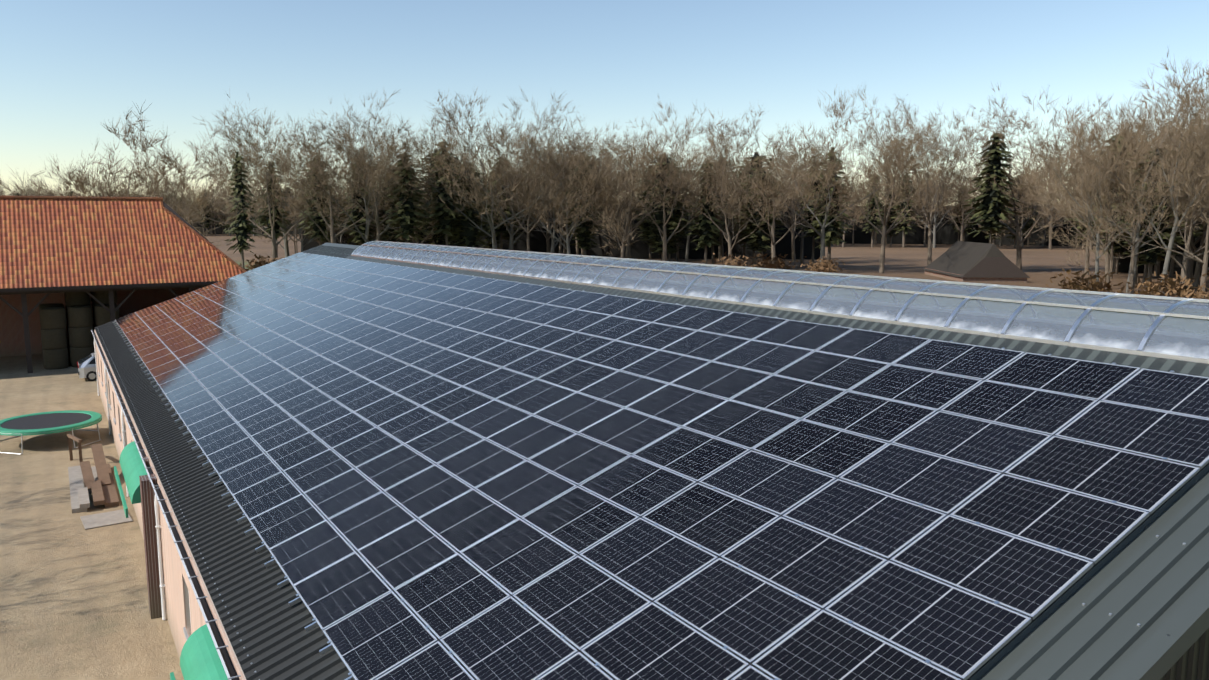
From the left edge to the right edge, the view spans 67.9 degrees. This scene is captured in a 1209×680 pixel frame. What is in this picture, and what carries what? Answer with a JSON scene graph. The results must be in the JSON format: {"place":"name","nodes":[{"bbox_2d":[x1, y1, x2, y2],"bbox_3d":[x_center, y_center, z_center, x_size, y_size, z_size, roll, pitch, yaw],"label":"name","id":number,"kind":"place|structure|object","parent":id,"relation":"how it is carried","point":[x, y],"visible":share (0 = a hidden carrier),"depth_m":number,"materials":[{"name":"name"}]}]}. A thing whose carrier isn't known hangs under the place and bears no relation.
{"place":"outdoors","nodes":[
{"label":"outdoors","id":0,"kind":"place"},
{"bbox_2d":[0,287,202,362],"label":"old barn brick walls","id":1,"kind":"structure","parent":0,"point":[12,340],"depth_m":60.13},
{"bbox_2d":[94,330,245,679],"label":"barn walls","id":2,"kind":"structure","parent":0,"point":[185,617],"depth_m":20.21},
{"bbox_2d":[91,330,246,679],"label":"barn gutter pipes","id":3,"kind":"object","parent":2,"relation":"attached to","point":[227,664],"visible":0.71,"depth_m":18.53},
{"bbox_2d":[114,441,227,679],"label":"awnings","id":4,"kind":"object","parent":2,"relation":"attached to","point":[200,659],"visible":0.65,"depth_m":13.10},
{"bbox_2d":[95,243,1208,679],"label":"corrugated roof","id":5,"kind":"structure","parent":2,"relation":"on","point":[1149,581],"depth_m":9.40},
{"bbox_2d":[113,253,1208,679],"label":"panel rails","id":6,"kind":"object","parent":5,"relation":"on","point":[313,625],"visible":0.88,"depth_m":15.46,"materials":[{"name":"silver metal"}]},
{"bbox_2d":[115,252,1208,679],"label":"solar panels","id":7,"kind":"object","parent":5,"relation":"on","point":[945,614],"visible":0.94,"depth_m":12.67,"materials":[{"name":"black glass"}]},
{"bbox_2d":[346,241,1208,377],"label":"ridge skylight","id":8,"kind":"object","parent":5,"relation":"on","point":[1138,327],"visible":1,"depth_m":16.50,"materials":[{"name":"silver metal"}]},
{"bbox_2d":[0,234,1208,679],"bbox_3d":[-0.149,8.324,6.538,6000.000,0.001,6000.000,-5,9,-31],"label":"ground","id":9,"kind":"structure","parent":0,"point":[74,604],"depth_m":26.10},
{"bbox_2d":[0,410,101,454],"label":"trampoline","id":10,"kind":"object","parent":9,"relation":"on","point":[41,423],"visible":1,"depth_m":36.55,"materials":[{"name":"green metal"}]},
{"bbox_2d":[39,291,119,368],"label":"hay bales","id":11,"kind":"object","parent":9,"relation":"on","point":[80,317],"visible":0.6,"depth_m":54.95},
{"bbox_2d":[77,353,96,380],"bbox_3d":[-28.092,1.410,51.759,3.910,1.443,1.680,-5,9,-31],"label":"parked hatchback","id":12,"kind":"object","parent":9,"relation":"on","point":[87,367],"visible":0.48,"depth_m":50.38,"materials":[{"name":"silver metal"}]},
{"bbox_2d":[68,444,118,513],"bbox_3d":[-17.448,4.576,30.538,1.310,0.929,5.700,-5,9,-31],"label":"plank stack","id":13,"kind":"object","parent":9,"relation":"on","point":[98,481],"visible":1,"depth_m":30.34,"materials":[{"name":"brown wood"}]},
{"bbox_2d":[80,509,132,529],"bbox_3d":[-15.187,5.456,27.382,1.250,0.030,1.350,-6,10,-35],"label":"ground board","id":14,"kind":"object","parent":9,"relation":"on","point":[92,521],"visible":0.86,"depth_m":27.29,"materials":[{"name":"grey wood"}]},
{"bbox_2d":[0,196,246,372],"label":"tiled roof","id":15,"kind":"structure","parent":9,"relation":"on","point":[62,244],"depth_m":55.62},
{"bbox_2d":[0,101,270,246],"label":"bare tree","id":16,"kind":"object","parent":9,"relation":"on","point":[154,189],"visible":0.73,"depth_m":102.67,"materials":[{"name":"brown plant"}]},
{"bbox_2d":[223,152,257,268],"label":"conifer tree","id":17,"kind":"object","parent":9,"relation":"on","point":[241,229],"visible":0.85,"depth_m":136.24,"materials":[{"name":"green plant"}]},
{"bbox_2d":[134,93,364,260],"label":"tree","id":18,"kind":"object","parent":9,"relation":"on","point":[272,235],"visible":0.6,"depth_m":144.04,"materials":[{"name":"brown plant"}]},
{"bbox_2d":[251,161,296,240],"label":"tree","id":19,"kind":"object","parent":9,"relation":"on","point":[277,225],"visible":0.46,"depth_m":163.97,"materials":[{"name":"green plant"}]},
{"bbox_2d":[198,110,367,256],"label":"tree","id":20,"kind":"object","parent":9,"relation":"on","point":[286,248],"visible":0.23,"depth_m":164.04,"materials":[{"name":"brown plant"}]},
{"bbox_2d":[247,171,350,251],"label":"tree","id":21,"kind":"object","parent":9,"relation":"on","point":[297,220],"visible":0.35,"depth_m":166.10,"materials":[{"name":"brown plant"}]},
{"bbox_2d":[296,160,340,245],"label":"tree","id":22,"kind":"object","parent":9,"relation":"on","point":[319,221],"visible":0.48,"depth_m":154.24,"materials":[{"name":"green plant"}]},
{"bbox_2d":[230,95,439,242],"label":"tree","id":23,"kind":"object","parent":9,"relation":"on","point":[333,236],"visible":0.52,"depth_m":150.20,"materials":[{"name":"brown plant"}]},
{"bbox_2d":[271,114,439,242],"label":"tree","id":24,"kind":"object","parent":9,"relation":"on","point":[387,177],"visible":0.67,"depth_m":147.38,"materials":[{"name":"brown plant"}]},
{"bbox_2d":[337,155,383,244],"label":"tree","id":25,"kind":"object","parent":9,"relation":"on","point":[357,237],"visible":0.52,"depth_m":165.18,"materials":[{"name":"green plant"}]},
{"bbox_2d":[275,90,478,247],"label":"tree","id":26,"kind":"object","parent":9,"relation":"on","point":[384,159],"visible":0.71,"depth_m":142.79,"materials":[{"name":"brown plant"}]},
{"bbox_2d":[366,167,422,251],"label":"tree","id":27,"kind":"object","parent":9,"relation":"on","point":[388,234],"visible":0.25,"depth_m":166.74,"materials":[{"name":"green plant"}]},
{"bbox_2d":[385,153,430,242],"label":"tree","id":28,"kind":"object","parent":9,"relation":"on","point":[407,217],"visible":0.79,"depth_m":148.96,"materials":[{"name":"green plant"}]},
{"bbox_2d":[330,110,498,243],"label":"tree","id":29,"kind":"object","parent":9,"relation":"on","point":[420,173],"visible":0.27,"depth_m":154.39,"materials":[{"name":"brown plant"}]},
{"bbox_2d":[413,149,458,252],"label":"tree","id":30,"kind":"object","parent":9,"relation":"on","point":[438,240],"visible":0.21,"depth_m":164.25,"materials":[{"name":"green plant"}]},
{"bbox_2d":[421,141,472,245],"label":"tree","id":31,"kind":"object","parent":9,"relation":"on","point":[445,218],"visible":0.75,"depth_m":151.96,"materials":[{"name":"green plant"}]},
{"bbox_2d":[441,168,493,255],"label":"tree","id":32,"kind":"object","parent":9,"relation":"on","point":[469,235],"visible":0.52,"depth_m":155.29,"materials":[{"name":"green plant"}]},
{"bbox_2d":[421,125,550,248],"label":"tree","id":33,"kind":"object","parent":9,"relation":"on","point":[505,181],"visible":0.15,"depth_m":176.14,"materials":[{"name":"brown plant"}]},
{"bbox_2d":[393,89,602,254],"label":"tree","id":34,"kind":"object","parent":9,"relation":"on","point":[471,176],"visible":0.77,"depth_m":146.90,"materials":[{"name":"brown plant"}]},
{"bbox_2d":[483,157,518,253],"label":"tree","id":35,"kind":"object","parent":9,"relation":"on","point":[501,229],"visible":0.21,"depth_m":166.57,"materials":[{"name":"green plant"}]},
{"bbox_2d":[431,87,598,260],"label":"tree","id":36,"kind":"object","parent":9,"relation":"on","point":[512,241],"visible":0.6,"depth_m":150.37,"materials":[{"name":"brown plant"}]},
{"bbox_2d":[454,128,580,250],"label":"tree","id":37,"kind":"object","parent":9,"relation":"on","point":[527,231],"visible":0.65,"depth_m":149.15,"materials":[{"name":"brown plant"}]},
{"bbox_2d":[485,118,610,255],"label":"tree","id":38,"kind":"object","parent":9,"relation":"on","point":[547,236],"visible":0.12,"depth_m":181.04,"materials":[{"name":"brown plant"}]},
{"bbox_2d":[478,122,631,252],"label":"tree","id":39,"kind":"object","parent":9,"relation":"on","point":[553,245],"visible":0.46,"depth_m":152.78,"materials":[{"name":"brown plant"}]},
{"bbox_2d":[481,133,631,257],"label":"tree","id":40,"kind":"object","parent":9,"relation":"on","point":[576,224],"visible":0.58,"depth_m":151.42,"materials":[{"name":"brown plant"}]},
{"bbox_2d":[505,147,619,263],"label":"tree","id":41,"kind":"object","parent":9,"relation":"on","point":[560,247],"visible":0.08,"depth_m":167.50,"materials":[{"name":"brown plant"}]},
{"bbox_2d":[534,130,620,264],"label":"tree","id":42,"kind":"object","parent":9,"relation":"on","point":[564,249],"visible":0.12,"depth_m":168.03,"materials":[{"name":"brown plant"}]},
{"bbox_2d":[560,161,610,262],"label":"tree","id":43,"kind":"object","parent":9,"relation":"on","point":[585,234],"visible":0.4,"depth_m":159.57,"materials":[{"name":"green plant"}]},
{"bbox_2d":[568,116,702,264],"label":"tree","id":44,"kind":"object","parent":9,"relation":"on","point":[629,229],"visible":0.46,"depth_m":155.13,"materials":[{"name":"brown plant"}]},
{"bbox_2d":[561,122,720,264],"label":"tree","id":45,"kind":"object","parent":9,"relation":"on","point":[623,241],"visible":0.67,"depth_m":147.02,"materials":[{"name":"brown plant"}]},
{"bbox_2d":[632,184,654,259],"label":"tree","id":46,"kind":"object","parent":9,"relation":"on","point":[643,225],"visible":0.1,"depth_m":190.38,"materials":[{"name":"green plant"}]},
{"bbox_2d":[563,116,740,258],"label":"tree","id":47,"kind":"object","parent":9,"relation":"on","point":[612,156],"visible":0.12,"depth_m":165.45,"materials":[{"name":"brown plant"}]},
{"bbox_2d":[573,96,742,267],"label":"tree","id":48,"kind":"object","parent":9,"relation":"on","point":[663,232],"visible":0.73,"depth_m":149.28,"materials":[{"name":"brown plant"}]},
{"bbox_2d":[633,153,692,260],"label":"tree","id":49,"kind":"object","parent":9,"relation":"on","point":[672,224],"visible":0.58,"depth_m":157.81,"materials":[{"name":"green plant"}]},
{"bbox_2d":[644,170,696,260],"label":"tree","id":50,"kind":"object","parent":9,"relation":"on","point":[679,213],"visible":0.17,"depth_m":167.01,"materials":[{"name":"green plant"}]},
{"bbox_2d":[620,143,749,262],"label":"tree","id":51,"kind":"object","parent":9,"relation":"on","point":[687,250],"visible":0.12,"depth_m":175.61,"materials":[{"name":"brown plant"}]},
{"bbox_2d":[669,146,742,263],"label":"tree","id":52,"kind":"object","parent":9,"relation":"on","point":[712,251],"visible":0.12,"depth_m":173.11,"materials":[{"name":"brown plant"}]},
{"bbox_2d":[685,159,728,267],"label":"tree","id":53,"kind":"object","parent":9,"relation":"on","point":[706,227],"visible":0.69,"depth_m":156.12,"materials":[{"name":"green plant"}]},
{"bbox_2d":[633,124,788,260],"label":"tree","id":54,"kind":"object","parent":9,"relation":"on","point":[727,235],"visible":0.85,"depth_m":149.48,"materials":[{"name":"brown plant"}]},
{"bbox_2d":[634,111,798,261],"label":"tree","id":55,"kind":"object","parent":9,"relation":"on","point":[720,232],"visible":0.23,"depth_m":167.10,"materials":[{"name":"brown plant"}]},
{"bbox_2d":[702,252,761,274],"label":"bush","id":56,"kind":"object","parent":9,"relation":"on","point":[732,262],"visible":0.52,"depth_m":145.38,"materials":[{"name":"brown plant"}]},
{"bbox_2d":[730,171,776,266],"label":"tree","id":57,"kind":"object","parent":9,"relation":"on","point":[752,247],"visible":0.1,"depth_m":162.74,"materials":[{"name":"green plant"}]},
{"bbox_2d":[732,152,781,264],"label":"tree","id":58,"kind":"object","parent":9,"relation":"on","point":[753,158],"visible":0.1,"depth_m":170.03,"materials":[{"name":"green plant"}]},
{"bbox_2d":[737,169,785,260],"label":"tree","id":59,"kind":"object","parent":9,"relation":"on","point":[761,239],"visible":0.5,"depth_m":156.59,"materials":[{"name":"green plant"}]},
{"bbox_2d":[747,253,804,270],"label":"bush","id":60,"kind":"object","parent":9,"relation":"on","point":[766,263],"visible":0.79,"depth_m":148.62,"materials":[{"name":"brown plant"}]},
{"bbox_2d":[734,123,848,261],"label":"tree","id":61,"kind":"object","parent":9,"relation":"on","point":[793,237],"visible":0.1,"depth_m":185.52,"materials":[{"name":"brown plant"}]},
{"bbox_2d":[704,104,882,264],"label":"tree","id":62,"kind":"object","parent":9,"relation":"on","point":[772,231],"visible":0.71,"depth_m":145.92,"materials":[{"name":"brown plant"}]},
{"bbox_2d":[794,163,823,267],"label":"tree","id":63,"kind":"object","parent":9,"relation":"on","point":[814,233],"visible":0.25,"depth_m":161.48,"materials":[{"name":"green plant"}]},
{"bbox_2d":[800,256,845,272],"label":"bush","id":64,"kind":"object","parent":9,"relation":"on","point":[825,265],"visible":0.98,"depth_m":146.69,"materials":[{"name":"brown plant"}]},
{"bbox_2d":[777,138,870,263],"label":"tree","id":65,"kind":"object","parent":9,"relation":"on","point":[801,246],"visible":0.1,"depth_m":177.38,"materials":[{"name":"brown plant"}]},
{"bbox_2d":[804,147,856,259],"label":"tree","id":66,"kind":"object","parent":9,"relation":"on","point":[832,230],"visible":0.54,"depth_m":154.33,"materials":[{"name":"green plant"}]},
{"bbox_2d":[731,87,943,261],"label":"tree","id":67,"kind":"object","parent":9,"relation":"on","point":[829,177],"visible":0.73,"depth_m":144.38,"materials":[{"name":"brown plant"}]},
{"bbox_2d":[839,173,888,246],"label":"tree","id":68,"kind":"object","parent":9,"relation":"on","point":[858,209],"visible":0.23,"depth_m":269.66,"materials":[{"name":"brown plant"}]},
{"bbox_2d":[858,174,889,246],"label":"tree","id":69,"kind":"object","parent":9,"relation":"on","point":[876,222],"visible":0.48,"depth_m":272.72,"materials":[{"name":"brown plant"}]},
{"bbox_2d":[878,192,900,246],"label":"tree","id":70,"kind":"object","parent":9,"relation":"on","point":[891,232],"visible":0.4,"depth_m":277.76,"materials":[{"name":"brown plant"}]},
{"bbox_2d":[890,175,921,247],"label":"tree","id":71,"kind":"object","parent":9,"relation":"on","point":[904,228],"visible":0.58,"depth_m":269.66,"materials":[{"name":"brown plant"}]},
{"bbox_2d":[837,85,975,272],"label":"tree","id":72,"kind":"object","parent":9,"relation":"on","point":[884,232],"visible":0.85,"depth_m":144.70,"materials":[{"name":"brown plant"}]},
{"bbox_2d":[860,94,997,265],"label":"tree","id":73,"kind":"object","parent":9,"relation":"on","point":[929,258],"visible":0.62,"depth_m":147.81,"materials":[{"name":"brown plant"}]},
{"bbox_2d":[881,154,982,247],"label":"tree","id":74,"kind":"object","parent":9,"relation":"on","point":[934,222],"visible":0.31,"depth_m":266.61,"materials":[{"name":"brown plant"}]},
{"bbox_2d":[910,166,975,246],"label":"tree","id":75,"kind":"object","parent":9,"relation":"on","point":[925,227],"visible":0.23,"depth_m":276.66,"materials":[{"name":"brown plant"}]},
{"bbox_2d":[915,155,1001,233],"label":"tree","id":76,"kind":"object","parent":9,"relation":"on","point":[966,202],"visible":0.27,"depth_m":273.30,"materials":[{"name":"brown plant"}]},
{"bbox_2d":[916,148,1014,240],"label":"tree","id":77,"kind":"object","parent":9,"relation":"on","point":[962,229],"visible":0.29,"depth_m":263.29,"materials":[{"name":"brown plant"}]},
{"bbox_2d":[923,241,1029,282],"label":"thatched shed","id":78,"kind":"structure","parent":9,"relation":"on","point":[960,261],"depth_m":127.32,"materials":[{"name":"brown plant"}]},
{"bbox_2d":[963,132,1022,243],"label":"tree","id":79,"kind":"object","parent":9,"relation":"on","point":[993,204],"visible":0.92,"depth_m":147.68,"materials":[{"name":"green plant"}]},
{"bbox_2d":[892,83,1116,268],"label":"tree","id":80,"kind":"object","parent":9,"relation":"on","point":[1017,234],"visible":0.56,"depth_m":150.08,"materials":[{"name":"brown plant"}]},
{"bbox_2d":[1005,175,1037,247],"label":"tree","id":81,"kind":"object","parent":9,"relation":"on","point":[1013,235],"visible":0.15,"depth_m":265.58,"materials":[{"name":"brown plant"}]},
{"bbox_2d":[1003,173,1075,244],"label":"tree","id":82,"kind":"object","parent":9,"relation":"on","point":[1027,213],"visible":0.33,"depth_m":253.60,"materials":[{"name":"brown plant"}]},
{"bbox_2d":[1004,147,1079,249],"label":"tree","id":83,"kind":"object","parent":9,"relation":"on","point":[1050,241],"visible":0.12,"depth_m":254.84,"materials":[{"name":"brown plant"}]},
{"bbox_2d":[976,99,1172,274],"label":"tree","id":84,"kind":"object","parent":9,"relation":"on","point":[1087,255],"visible":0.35,"depth_m":143.34,"materials":[{"name":"brown plant"}]},
{"bbox_2d":[1046,268,1141,296],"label":"bush","id":85,"kind":"object","parent":9,"relation":"on","point":[1097,286],"visible":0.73,"depth_m":101.60,"materials":[{"name":"brown plant"}]},
{"bbox_2d":[984,59,1208,292],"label":"tree","id":86,"kind":"object","parent":9,"relation":"on","point":[1138,246],"visible":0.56,"depth_m":108.45,"materials":[{"name":"brown plant"}]},
{"bbox_2d":[1000,101,1208,288],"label":"tree","id":87,"kind":"object","parent":9,"relation":"on","point":[1067,171],"visible":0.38,"depth_m":113.71,"materials":[{"name":"brown plant"}]},
{"bbox_2d":[1054,132,1162,281],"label":"tree","id":88,"kind":"object","parent":9,"relation":"on","point":[1088,193],"visible":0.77,"depth_m":104.15,"materials":[{"name":"brown plant"}]},
{"bbox_2d":[1081,135,1138,278],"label":"tree","id":89,"kind":"object","parent":9,"relation":"on","point":[1111,250],"visible":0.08,"depth_m":131.53,"materials":[{"name":"brown plant"}]},
{"bbox_2d":[1015,51,1208,284],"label":"tree","id":90,"kind":"object","parent":9,"relation":"on","point":[1117,131],"visible":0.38,"depth_m":117.86,"materials":[{"name":"brown plant"}]},
{"bbox_2d":[1082,133,1147,273],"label":"tree","id":91,"kind":"object","parent":9,"relation":"on","point":[1117,248],"visible":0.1,"depth_m":145.07,"materials":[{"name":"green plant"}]},
{"bbox_2d":[1034,114,1208,293],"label":"tree","id":92,"kind":"object","parent":9,"relation":"on","point":[1132,265],"visible":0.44,"depth_m":106.24,"materials":[{"name":"brown plant"}]},
{"bbox_2d":[1038,85,1208,276],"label":"tree","id":93,"kind":"object","parent":9,"relation":"on","point":[1157,269],"visible":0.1,"depth_m":138.81,"materials":[{"name":"brown plant"}]},
{"bbox_2d":[1044,98,1208,297],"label":"tree","id":94,"kind":"object","parent":9,"relation":"on","point":[1205,267],"visible":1,"depth_m":98.75,"materials":[{"name":"brown plant"}]},
{"bbox_2d":[1051,76,1208,271],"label":"tree","id":95,"kind":"object","parent":9,"relation":"on","point":[1197,240],"visible":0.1,"depth_m":142.45,"materials":[{"name":"brown plant"}]},
{"bbox_2d":[1068,116,1208,291],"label":"tree","id":96,"kind":"object","parent":9,"relation":"on","point":[1183,266],"visible":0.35,"depth_m":103.10,"materials":[{"name":"brown plant"}]},
{"bbox_2d":[1100,100,1208,287],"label":"tree","id":97,"kind":"object","parent":9,"relation":"on","point":[1197,273],"visible":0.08,"depth_m":116.44,"materials":[{"name":"brown plant"}]},
{"bbox_2d":[1117,144,1198,287],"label":"tree","id":98,"kind":"object","parent":9,"relation":"on","point":[1151,257],"visible":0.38,"depth_m":109.52,"materials":[{"name":"brown plant"}]},
{"bbox_2d":[1113,56,1208,215],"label":"tree","id":99,"kind":"object","parent":9,"relation":"on","point":[1177,109],"visible":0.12,"depth_m":117.97,"materials":[{"name":"brown plant"}]},
{"bbox_2d":[1115,98,1208,282],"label":"tree","id":100,"kind":"object","parent":9,"relation":"on","point":[1190,268],"visible":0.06,"depth_m":126.59,"materials":[{"name":"brown plant"}]},
{"bbox_2d":[1119,81,1208,293],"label":"tree","id":101,"kind":"object","parent":9,"relation":"on","point":[1168,253],"visible":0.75,"depth_m":100.07,"materials":[{"name":"brown plant"}]},
{"bbox_2d":[1127,270,1208,300],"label":"bush","id":102,"kind":"object","parent":9,"relation":"on","point":[1164,286],"visible":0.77,"depth_m":97.32,"materials":[{"name":"brown plant"}]},
{"bbox_2d":[1127,113,1208,196],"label":"tree","id":103,"kind":"object","parent":9,"relation":"on","point":[1191,147],"visible":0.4,"depth_m":99.93,"materials":[{"name":"brown plant"}]},
{"bbox_2d":[1160,628,1208,679],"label":"corrugated wall","id":104,"kind":"structure","parent":9,"relation":"on","point":[1192,663],"depth_m":8.42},
{"bbox_2d":[0,0,1208,211],"label":"sky","id":105,"kind":"structure","parent":0,"point":[68,67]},
{"bbox_2d":[192,199,1208,274],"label":"forest backdrop","id":106,"kind":"structure","parent":0,"point":[946,233],"depth_m":199.55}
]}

